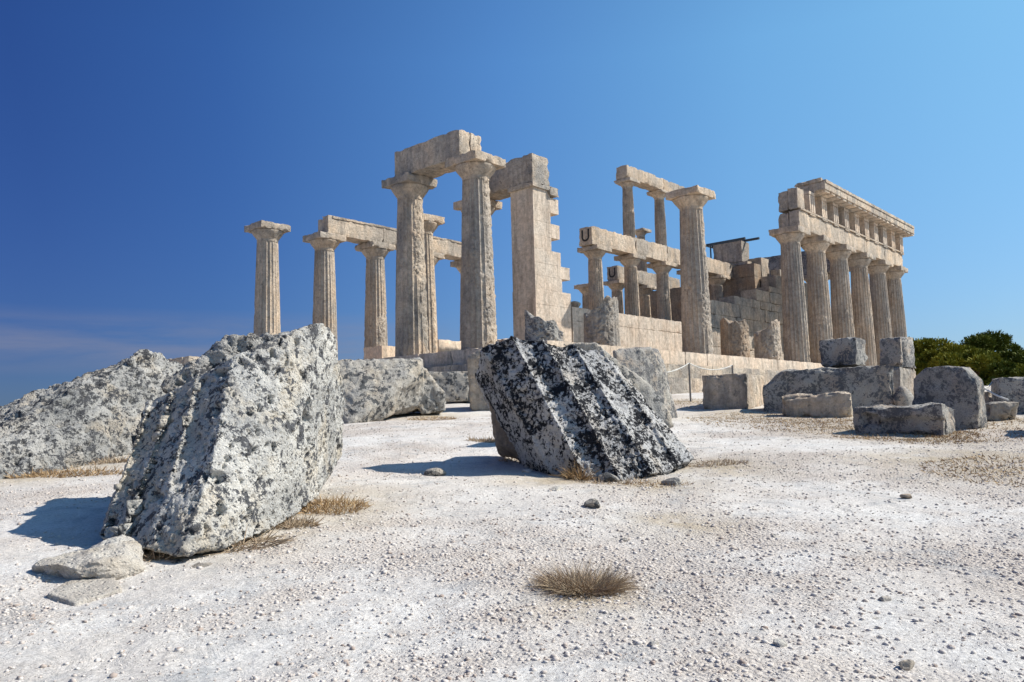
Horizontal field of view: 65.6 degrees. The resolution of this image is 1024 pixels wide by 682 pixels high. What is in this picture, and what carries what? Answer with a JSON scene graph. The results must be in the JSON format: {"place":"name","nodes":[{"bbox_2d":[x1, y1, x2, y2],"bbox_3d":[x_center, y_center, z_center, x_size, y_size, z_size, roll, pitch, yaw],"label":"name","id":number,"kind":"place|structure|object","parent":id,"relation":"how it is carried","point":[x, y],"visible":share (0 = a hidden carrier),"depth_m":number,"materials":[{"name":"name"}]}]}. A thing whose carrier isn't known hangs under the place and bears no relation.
{"place":"outdoors","nodes":[
{"label":"outdoors","id":0,"kind":"place"},
{"bbox_2d":[437,338,508,351],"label":"ruined wall","id":1,"kind":"structure","parent":0,"point":[446,345],"depth_m":30.67,"materials":[{"name":"stone"}]},
{"bbox_2d":[0,386,1023,681],"bbox_3d":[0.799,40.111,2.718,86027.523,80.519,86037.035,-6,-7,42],"label":"ground","id":2,"kind":"structure","parent":0,"point":[68,522],"depth_m":3.77,"materials":[{"name":"white stone"}]},
{"bbox_2d":[4,464,123,478],"bbox_3d":[-4.262,1.235,7.570,1.274,0.123,0.470,-1,-5,0],"label":"dry grass tuft","id":3,"kind":"object","parent":2,"relation":"on","point":[60,474],"visible":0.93,"depth_m":7.54,"materials":[{"name":"plant"}]},
{"bbox_2d":[47,577,121,605],"bbox_3d":[-1.946,1.171,3.652,0.387,0.138,0.349,-6,-7,42],"label":"flat stone","id":4,"kind":"object","parent":2,"relation":"on","point":[76,592],"visible":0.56,"depth_m":3.59,"materials":[{"name":"beige stone"}]},
{"bbox_2d":[32,534,145,579],"bbox_3d":[-2.123,1.130,3.979,0.590,0.276,0.440,-6,-7,42],"label":"rock lump","id":5,"kind":"object","parent":2,"relation":"on","point":[119,557],"visible":0.77,"depth_m":3.85,"materials":[{"name":"beige stone"}]},
{"bbox_2d":[0,349,182,478],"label":"boulder","id":6,"kind":"object","parent":2,"relation":"on","point":[87,417],"visible":0.76,"depth_m":8.61,"materials":[{"name":"grey stone"}]},
{"bbox_2d":[84,453,128,465],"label":"dry grass tuft","id":7,"kind":"object","parent":2,"relation":"on","point":[114,460],"visible":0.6,"depth_m":8.30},
{"bbox_2d":[143,550,188,561],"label":"dry grass tuft","id":8,"kind":"object","parent":2,"relation":"on","point":[153,557],"visible":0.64,"depth_m":4.17,"materials":[{"name":"plant"}]},
{"bbox_2d":[168,356,198,365],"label":"fallen block","id":9,"kind":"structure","parent":2,"relation":"on","point":[184,360],"depth_m":15.16,"materials":[{"name":"grey stone"}]},
{"bbox_2d":[191,562,212,567],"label":"stone","id":10,"kind":"object","parent":2,"relation":"on","point":[206,564],"visible":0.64,"depth_m":3.99,"materials":[{"name":"grey stone"}]},
{"bbox_2d":[99,323,344,556],"bbox_3d":[-2.002,0.605,5.651,1.462,1.401,3.106,-1,-5,-2],"label":"boulder","id":11,"kind":"object","parent":2,"relation":"on","point":[231,448],"visible":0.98,"depth_m":4.76,"materials":[{"name":"white stone"}]},
{"bbox_2d":[161,329,296,393],"bbox_3d":[-2.058,0.203,5.972,0.928,0.588,0.867,-1,-6,-8],"label":"boulder","id":12,"kind":"object","parent":11,"relation":"on","point":[225,348],"visible":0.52,"depth_m":5.70,"materials":[{"name":"grey stone"}]},
{"bbox_2d":[194,521,299,555],"bbox_3d":[-1.509,1.083,4.408,0.493,0.136,0.743,-53,-52,83],"label":"dry grass tuft","id":13,"kind":"object","parent":2,"relation":"on","point":[254,543],"visible":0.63,"depth_m":4.37,"materials":[{"name":"plant"}]},
{"bbox_2d":[273,511,326,529],"bbox_3d":[-1.355,1.094,4.893,0.307,0.105,0.454,-31,-30,79],"label":"dry grass tuft","id":14,"kind":"object","parent":2,"relation":"on","point":[291,524],"visible":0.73,"depth_m":4.86,"materials":[{"name":"plant"}]},
{"bbox_2d":[298,493,372,514],"bbox_3d":[-1.250,1.105,5.471,0.620,0.133,0.644,-2,-6,8],"label":"dry grass tuft","id":15,"kind":"object","parent":2,"relation":"on","point":[325,507],"visible":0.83,"depth_m":5.40,"materials":[{"name":"plant"}]},
{"bbox_2d":[338,357,445,423],"bbox_3d":[-2.388,0.947,14.993,1.943,1.258,3.252,-6,-7,42],"label":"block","id":16,"kind":"object","parent":2,"relation":"on","point":[378,389],"visible":0.72,"depth_m":14.07,"materials":[{"name":"stone"}]},
{"bbox_2d":[424,467,445,475],"bbox_3d":[-0.701,1.197,7.182,0.190,0.102,0.187,-6,-7,42],"label":"stone","id":17,"kind":"object","parent":2,"relation":"on","point":[434,471],"visible":0.88,"depth_m":7.12,"materials":[{"name":"stone"}]},
{"bbox_2d":[429,371,469,402],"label":"fallen block","id":18,"kind":"object","parent":2,"relation":"on","point":[454,385],"depth_m":18.68,"materials":[{"name":"stone"}]},
{"bbox_2d":[467,349,489,410],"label":"fallen block","id":19,"kind":"object","parent":2,"relation":"on","point":[477,401],"depth_m":16.08,"materials":[{"name":"grey stone"}]},
{"bbox_2d":[466,435,494,442],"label":"dry grass tuft","id":20,"kind":"object","parent":2,"relation":"on","point":[489,440],"visible":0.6,"depth_m":9.71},
{"bbox_2d":[489,402,517,458],"bbox_3d":[-0.035,0.952,8.230,0.403,0.680,0.915,-1,-5,-5],"label":"wedge stone","id":21,"kind":"object","parent":2,"relation":"on","point":[504,446],"visible":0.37,"depth_m":8.04,"materials":[{"name":"grey stone"}]},
{"bbox_2d":[0,411,1023,681],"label":"pebbles","id":22,"kind":"object","parent":2,"relation":"on","point":[566,653],"visible":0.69,"depth_m":3.47,"materials":[{"name":"stone"}]},
{"bbox_2d":[552,461,602,480],"bbox_3d":[0.537,1.078,6.702,0.503,0.203,0.421,-1,-5,-3],"label":"dry grass tuft","id":23,"kind":"object","parent":2,"relation":"on","point":[579,477],"visible":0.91,"depth_m":6.67,"materials":[{"name":"plant"}]},
{"bbox_2d":[475,336,693,480],"bbox_3d":[0.645,0.759,7.754,2.136,1.622,1.606,-6,-7,42],"label":"fallen column drum","id":24,"kind":"object","parent":2,"relation":"on","point":[554,407],"visible":0.81,"depth_m":7.28,"materials":[{"name":"stone"}]},
{"bbox_2d":[517,550,653,602],"bbox_3d":[0.311,1.002,3.449,0.566,0.167,0.557,-6,-7,42],"label":"dry grass tuft","id":25,"kind":"object","parent":2,"relation":"on","point":[576,586],"visible":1,"depth_m":3.39,"materials":[{"name":"plant"}]},
{"bbox_2d":[584,498,600,508],"bbox_3d":[0.526,1.065,5.163,0.111,0.084,0.110,-3,-6,20],"label":"stone","id":26,"kind":"object","parent":2,"relation":"on","point":[592,503],"visible":0.85,"depth_m":5.12,"materials":[{"name":"stone"}]},
{"bbox_2d":[598,472,620,481],"bbox_3d":[0.799,1.153,6.618,0.191,0.115,0.188,-6,-7,42],"label":"stone","id":27,"kind":"object","parent":2,"relation":"on","point":[610,477],"visible":0.62,"depth_m":6.56,"materials":[{"name":"stone"}]},
{"bbox_2d":[575,475,651,483],"bbox_3d":[0.840,1.122,6.523,0.674,0.092,0.411,-2,-5,1],"label":"dry grass tuft","id":28,"kind":"object","parent":2,"relation":"on","point":[628,479],"visible":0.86,"depth_m":6.47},
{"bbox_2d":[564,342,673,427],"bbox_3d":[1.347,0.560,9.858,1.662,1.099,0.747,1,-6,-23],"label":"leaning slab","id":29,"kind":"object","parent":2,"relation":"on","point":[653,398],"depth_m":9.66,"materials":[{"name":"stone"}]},
{"bbox_2d":[369,340,915,402],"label":"temple platform","id":30,"kind":"structure","parent":2,"relation":"on","point":[456,360],"depth_m":22.80,"materials":[{"name":"stone"}]},
{"bbox_2d":[244,220,290,335],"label":"doric column","id":31,"kind":"structure","parent":30,"relation":"on","point":[267,235],"depth_m":27.98,"materials":[{"name":"stone"}]},
{"bbox_2d":[303,231,345,357],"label":"doric column","id":32,"kind":"structure","parent":30,"relation":"on","point":[324,245],"depth_m":29.77,"materials":[{"name":"stone"}]},
{"bbox_2d":[355,240,395,347],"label":"doric column","id":33,"kind":"structure","parent":30,"relation":"on","point":[374,253],"depth_m":31.52,"materials":[{"name":"stone"}]},
{"bbox_2d":[318,215,460,260],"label":"architrave beam","id":34,"kind":"structure","parent":33,"relation":"on","point":[356,232],"depth_m":31.45,"materials":[{"name":"stone"}]},
{"bbox_2d":[364,345,394,359],"bbox_3d":[-4.725,0.631,28.452,1.053,0.854,0.690,-6,-7,42],"label":"pier stub","id":35,"kind":"object","parent":30,"relation":"on","point":[379,352],"visible":0.53,"depth_m":28.14,"materials":[{"name":"stone"}]},
{"bbox_2d":[381,172,436,355],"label":"doric column","id":36,"kind":"structure","parent":30,"relation":"on","point":[409,190],"depth_m":22.65,"materials":[{"name":"grey stone"}]},
{"bbox_2d":[395,130,480,177],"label":"architrave beam","id":37,"kind":"structure","parent":36,"relation":"on","point":[428,158],"depth_m":22.05,"materials":[{"name":"grey stone"}]},
{"bbox_2d":[423,213,444,352],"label":"doric column","id":38,"kind":"structure","parent":30,"relation":"on","point":[432,223],"depth_m":26.89,"materials":[{"name":"stone"}]},
{"bbox_2d":[434,252,444,339],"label":"doric column","id":39,"kind":"structure","parent":30,"relation":"on","point":[438,256],"depth_m":33.81,"materials":[{"name":"stone"}]},
{"bbox_2d":[450,260,460,340],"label":"doric column","id":40,"kind":"structure","parent":30,"relation":"on","point":[456,264],"depth_m":35.62,"materials":[{"name":"stone"}]},
{"bbox_2d":[445,150,505,349],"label":"doric column","id":41,"kind":"structure","parent":30,"relation":"on","point":[475,170],"depth_m":20.92,"materials":[{"name":"stone"}]},
{"bbox_2d":[453,199,501,215],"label":"doric column","id":42,"kind":"structure","parent":30,"relation":"on","point":[495,205],"depth_m":25.38,"materials":[{"name":"stone"}]},
{"bbox_2d":[489,153,549,200],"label":"architrave beam","id":43,"kind":"structure","parent":42,"relation":"on","point":[529,167],"depth_m":23.95,"materials":[{"name":"grey stone"}]},
{"bbox_2d":[524,309,563,340],"bbox_3d":[0.787,-0.360,19.495,0.988,0.833,0.962,-6,-7,42],"label":"column stump","id":44,"kind":"object","parent":30,"relation":"on","point":[537,328],"visible":0.84,"depth_m":19.09,"materials":[{"name":"grey stone"}]},
{"bbox_2d":[574,283,588,308],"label":"interior column","id":45,"kind":"structure","parent":30,"relation":"on","point":[582,289],"depth_m":34.73,"materials":[{"name":"stone"}]},
{"bbox_2d":[577,244,611,309],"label":"interior column","id":46,"kind":"structure","parent":30,"relation":"on","point":[594,254],"depth_m":28.95,"materials":[{"name":"stone"}]},
{"bbox_2d":[579,226,735,277],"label":"interior beam","id":47,"kind":"structure","parent":46,"relation":"on","point":[621,244],"depth_m":30.95,"materials":[{"name":"stone"}]},
{"bbox_2d":[614,177,640,237],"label":"column","id":48,"kind":"structure","parent":47,"relation":"on","point":[626,184],"depth_m":31.00,"materials":[{"name":"stone"}]},
{"bbox_2d":[616,165,684,191],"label":"beam","id":49,"kind":"structure","parent":48,"relation":"on","point":[650,182],"depth_m":31.97,"materials":[{"name":"stone"}]},
{"bbox_2d":[647,189,668,245],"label":"column","id":50,"kind":"structure","parent":47,"relation":"on","point":[658,195],"depth_m":32.72,"materials":[{"name":"stone"}]},
{"bbox_2d":[713,241,752,265],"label":"stone block","id":51,"kind":"structure","parent":47,"relation":"on","point":[736,253],"depth_m":37.14,"materials":[{"name":"grey stone"}]},
{"bbox_2d":[706,237,759,257],"bbox_3d":[10.397,-4.193,37.398,2.470,1.077,0.850,-6,-7,42],"label":"metal support","id":52,"kind":"object","parent":51,"relation":"on","point":[711,245],"visible":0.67,"depth_m":37.28,"materials":[{"name":"grey paint"}]},
{"bbox_2d":[584,295,620,345],"bbox_3d":[2.401,-0.519,21.302,0.976,1.410,0.975,-6,-7,42],"label":"column stump","id":53,"kind":"object","parent":30,"relation":"on","point":[601,325],"visible":0.94,"depth_m":20.91,"materials":[{"name":"grey stone"}]},
{"bbox_2d":[507,181,713,351],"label":"ruined cella wall","id":54,"kind":"structure","parent":30,"relation":"on","point":[540,274],"depth_m":23.82,"materials":[{"name":"stone"}]},
{"bbox_2d":[571,301,580,307],"bbox_3d":[1.991,-1.116,25.268,0.388,0.307,0.507,-3,-6,16],"label":"stone chunk","id":55,"kind":"object","parent":54,"relation":"on","point":[575,304],"visible":0.43,"depth_m":25.06,"materials":[{"name":"grey stone"}]},
{"bbox_2d":[603,279,623,313],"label":"interior column","id":56,"kind":"structure","parent":30,"relation":"on","point":[616,287],"depth_m":36.41,"materials":[{"name":"stone"}]},
{"bbox_2d":[607,265,679,288],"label":"interior beam","id":57,"kind":"structure","parent":56,"relation":"on","point":[616,272],"depth_m":37.78,"materials":[{"name":"stone"}]},
{"bbox_2d":[614,253,645,315],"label":"interior column","id":58,"kind":"structure","parent":30,"relation":"on","point":[629,262],"depth_m":30.66,"materials":[{"name":"stone"}]},
{"bbox_2d":[638,285,656,317],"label":"interior column","id":59,"kind":"structure","parent":30,"relation":"on","point":[645,291],"depth_m":38.10,"materials":[{"name":"stone"}]},
{"bbox_2d":[646,261,677,319],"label":"interior column","id":60,"kind":"structure","parent":30,"relation":"on","point":[661,269],"depth_m":32.38,"materials":[{"name":"stone"}]},
{"bbox_2d":[665,185,715,353],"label":"doric column","id":61,"kind":"structure","parent":30,"relation":"on","point":[689,204],"depth_m":24.95,"materials":[{"name":"stone"}]},
{"bbox_2d":[650,263,760,321],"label":"ruined wall","id":62,"kind":"structure","parent":30,"relation":"on","point":[747,277],"depth_m":36.68,"materials":[{"name":"beige stone"}]},
{"bbox_2d":[708,274,730,300],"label":"interior column","id":63,"kind":"structure","parent":30,"relation":"on","point":[716,282],"depth_m":35.85,"materials":[{"name":"stone"}]},
{"bbox_2d":[720,317,750,356],"bbox_3d":[7.566,-0.099,26.969,0.979,1.392,0.971,-6,-7,42],"label":"column stump","id":64,"kind":"object","parent":30,"relation":"on","point":[734,337],"visible":0.94,"depth_m":26.60,"materials":[{"name":"beige stone"}]},
{"bbox_2d":[710,275,809,359],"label":"ruined cella wall","id":65,"kind":"structure","parent":30,"relation":"on","point":[758,309],"depth_m":34.01,"materials":[{"name":"grey stone"}]},
{"bbox_2d":[748,257,780,276],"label":"ruined wall","id":66,"kind":"structure","parent":65,"relation":"on","point":[763,262],"depth_m":36.97,"materials":[{"name":"grey stone"}]},
{"bbox_2d":[754,319,782,359],"bbox_3d":[9.290,-0.033,28.867,0.975,1.534,0.974,-6,-7,42],"label":"column stump","id":67,"kind":"object","parent":30,"relation":"on","point":[767,342],"visible":0.91,"depth_m":28.48,"materials":[{"name":"grey stone"}]},
{"bbox_2d":[768,224,810,361],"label":"doric column","id":68,"kind":"structure","parent":30,"relation":"on","point":[796,346],"depth_m":30.63,"materials":[{"name":"stone"}]},
{"bbox_2d":[800,235,834,362],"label":"doric column","id":69,"kind":"structure","parent":30,"relation":"on","point":[814,248],"depth_m":32.55,"materials":[{"name":"stone"}]},
{"bbox_2d":[825,244,855,338],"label":"doric column","id":70,"kind":"structure","parent":30,"relation":"on","point":[837,256],"depth_m":34.47,"materials":[{"name":"stone"}]},
{"bbox_2d":[847,252,876,365],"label":"doric column","id":71,"kind":"structure","parent":30,"relation":"on","point":[858,263],"depth_m":36.32,"materials":[{"name":"stone"}]},
{"bbox_2d":[868,259,892,364],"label":"doric column","id":72,"kind":"structure","parent":30,"relation":"on","point":[877,269],"depth_m":38.23,"materials":[{"name":"stone"}]},
{"bbox_2d":[778,208,903,265],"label":"architrave beam","id":73,"kind":"structure","parent":72,"relation":"on","point":[813,223],"depth_m":34.09,"materials":[{"name":"stone"}]},
{"bbox_2d":[778,187,903,252],"bbox_3d":[15.309,-5.258,36.156,0.933,0.864,13.088,-6,-7,42],"label":"triglyph frieze","id":74,"kind":"object","parent":73,"relation":"on","point":[792,199],"visible":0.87,"depth_m":33.80,"materials":[{"name":"grey stone"}]},
{"bbox_2d":[794,178,913,237],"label":"cornice","id":75,"kind":"structure","parent":74,"relation":"on","point":[831,192],"depth_m":34.85,"materials":[{"name":"grey stone"}]},
{"bbox_2d":[886,265,907,337],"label":"doric column","id":76,"kind":"structure","parent":30,"relation":"on","point":[894,274],"depth_m":40.02,"materials":[{"name":"stone"}]},
{"bbox_2d":[613,347,677,417],"bbox_3d":[2.081,0.743,13.081,0.886,1.304,2.403,-5,-7,35],"label":"fallen block","id":77,"kind":"object","parent":2,"relation":"on","point":[646,364],"depth_m":12.58,"materials":[{"name":"grey stone"}]},
{"bbox_2d":[617,479,694,487],"bbox_3d":[1.157,1.127,6.325,0.635,0.057,0.375,-1,-5,-1],"label":"dry grass tuft","id":78,"kind":"object","parent":2,"relation":"on","point":[660,483],"visible":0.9,"depth_m":6.30,"materials":[{"name":"plant"}]},
{"bbox_2d":[661,477,680,485],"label":"stone","id":79,"kind":"object","parent":2,"relation":"on","point":[675,481],"visible":0.64,"depth_m":6.29,"materials":[{"name":"grey stone"}]},
{"bbox_2d":[667,363,733,401],"bbox_3d":[3.958,0.985,17.884,3.234,1.012,0.176,3,-7,-39],"label":"rope barrier","id":80,"kind":"object","parent":2,"relation":"on","point":[689,364],"visible":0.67,"depth_m":18.04,"materials":[{"name":"fabric"}]},
{"bbox_2d":[688,457,747,466],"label":"dry grass tuft","id":81,"kind":"object","parent":2,"relation":"on","point":[718,460],"visible":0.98,"depth_m":7.47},
{"bbox_2d":[702,373,764,409],"bbox_3d":[4.476,1.043,15.890,0.898,0.727,1.712,-5,-6,30],"label":"fallen block","id":82,"kind":"object","parent":2,"relation":"on","point":[735,391],"depth_m":15.20,"materials":[{"name":"grey stone"}]},
{"bbox_2d":[773,638,787,646],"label":"stone","id":83,"kind":"object","parent":2,"relation":"on","point":[779,642],"visible":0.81,"depth_m":2.64,"materials":[{"name":"beige stone"}]},
{"bbox_2d":[782,391,852,417],"bbox_3d":[5.016,1.068,13.063,1.070,0.454,0.734,-4,-6,21],"label":"fallen block","id":84,"kind":"object","parent":2,"relation":"on","point":[837,404],"depth_m":12.73,"materials":[{"name":"grey stone"}]},
{"bbox_2d":[762,365,894,411],"bbox_3d":[5.638,0.913,14.266,2.172,0.859,1.064,-3,-6,18],"label":"fallen block","id":85,"kind":"object","parent":2,"relation":"on","point":[868,386],"depth_m":13.77,"materials":[{"name":"grey stone"}]},
{"bbox_2d":[819,337,867,367],"bbox_3d":[6.032,0.217,14.464,0.684,0.536,0.633,-6,-7,42],"label":"fallen block","id":86,"kind":"object","parent":85,"relation":"on","point":[843,352],"depth_m":14.24,"materials":[{"name":"grey stone"}]},
{"bbox_2d":[878,595,891,600],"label":"stone","id":87,"kind":"object","parent":2,"relation":"on","point":[885,598],"visible":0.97,"depth_m":3.13,"materials":[{"name":"beige stone"}]},
{"bbox_2d":[893,386,913,405],"bbox_3d":[6.774,1.058,13.668,0.361,0.560,0.829,-5,-6,29],"label":"stone chunk","id":88,"kind":"object","parent":2,"relation":"on","point":[903,396],"visible":0.52,"depth_m":13.37,"materials":[{"name":"grey stone"}]},
{"bbox_2d":[853,402,954,435],"bbox_3d":[4.974,1.008,10.068,1.095,0.439,0.626,-6,-7,42],"label":"fallen block","id":89,"kind":"object","parent":2,"relation":"on","point":[932,418],"depth_m":9.82,"materials":[{"name":"grey stone"}]},
{"bbox_2d":[893,367,915,395],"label":"fallen block","id":90,"kind":"object","parent":2,"relation":"on","point":[904,377],"depth_m":16.30,"materials":[{"name":"grey stone"}]},
{"bbox_2d":[879,337,915,368],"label":"fallen block","id":91,"kind":"object","parent":90,"relation":"on","point":[896,351],"depth_m":16.32,"materials":[{"name":"grey stone"}]},
{"bbox_2d":[900,494,911,498],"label":"stone","id":92,"kind":"object","parent":2,"relation":"on","point":[906,496],"visible":1,"depth_m":5.43,"materials":[{"name":"grey stone"}]},
{"bbox_2d":[899,659,914,670],"bbox_3d":[1.223,1.004,2.469,0.045,0.030,0.055,-6,-7,42],"label":"stone","id":93,"kind":"object","parent":2,"relation":"on","point":[907,664],"visible":1,"depth_m":2.45,"materials":[{"name":"beige stone"}]},
{"bbox_2d":[909,336,923,360],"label":"pine tree","id":94,"kind":"object","parent":2,"relation":"on","point":[916,355],"visible":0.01,"depth_m":44.00,"materials":[{"name":"green plant"}]},
{"bbox_2d":[913,336,980,365],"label":"pine tree","id":95,"kind":"object","parent":2,"relation":"on","point":[932,343],"visible":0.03,"depth_m":43.80,"materials":[{"name":"green plant"}]},
{"bbox_2d":[912,366,987,428],"bbox_3d":[5.796,0.769,10.533,0.799,0.872,0.455,-6,-7,42],"label":"fallen block","id":96,"kind":"object","parent":2,"relation":"on","point":[960,390],"depth_m":10.31,"materials":[{"name":"grey stone"}]},
{"bbox_2d":[914,342,1001,382],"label":"pine tree","id":97,"kind":"object","parent":2,"relation":"on","point":[933,355],"visible":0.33,"depth_m":40.68,"materials":[{"name":"green plant"}]},
{"bbox_2d":[917,348,1023,374],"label":"pine tree","id":98,"kind":"object","parent":2,"relation":"on","point":[978,363],"visible":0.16,"depth_m":39.06,"materials":[{"name":"green plant"}]},
{"bbox_2d":[984,391,991,402],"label":"fallen block","id":99,"kind":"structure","parent":2,"relation":"on","point":[987,397],"depth_m":13.29,"materials":[{"name":"stone"}]},
{"bbox_2d":[960,329,1023,353],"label":"pine tree","id":100,"kind":"object","parent":2,"relation":"on","point":[997,342],"visible":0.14,"depth_m":45.59,"materials":[{"name":"green plant"}]},
{"bbox_2d":[984,381,1008,401],"bbox_3d":[7.632,0.890,12.792,0.431,0.556,1.116,-4,-6,21],"label":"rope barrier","id":101,"kind":"object","parent":2,"relation":"on","point":[989,385],"visible":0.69,"depth_m":12.59,"materials":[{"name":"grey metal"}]},
{"bbox_2d":[978,360,1023,385],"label":"pine tree","id":102,"kind":"object","parent":2,"relation":"on","point":[1005,369],"visible":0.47,"depth_m":36.91,"materials":[{"name":"green plant"}]},
{"bbox_2d":[985,401,1018,420],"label":"fallen block","id":103,"kind":"object","parent":2,"relation":"on","point":[1000,410],"depth_m":11.16,"materials":[{"name":"grey stone"}]},
{"bbox_2d":[991,377,1023,413],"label":"fallen block","id":104,"kind":"object","parent":2,"relation":"on","point":[1011,389],"depth_m":12.44,"materials":[{"name":"grey stone"}]},
{"bbox_2d":[999,349,1023,363],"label":"pine tree","id":105,"kind":"object","parent":2,"relation":"on","point":[1015,355],"visible":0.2,"depth_m":41.70,"materials":[{"name":"green plant"}]},
{"bbox_2d":[0,0,1023,405],"label":"sky","id":106,"kind":"structure","parent":0,"point":[140,140],"materials":[{"name":"blue"}]},
{"bbox_2d":[635,228,651,271],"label":"column","id":107,"kind":"structure","parent":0,"point":[640,233],"depth_m":38.31,"materials":[{"name":"stone"}]},
{"bbox_2d":[408,399,1023,486],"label":"dry grass","id":108,"kind":"structure","parent":0,"point":[868,437],"depth_m":9.63,"materials":[{"name":"plant"}]},
{"bbox_2d":[764,251,849,275],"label":"architrave beam","id":109,"kind":"structure","parent":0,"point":[773,263],"depth_m":41.77,"materials":[{"name":"grey stone"}]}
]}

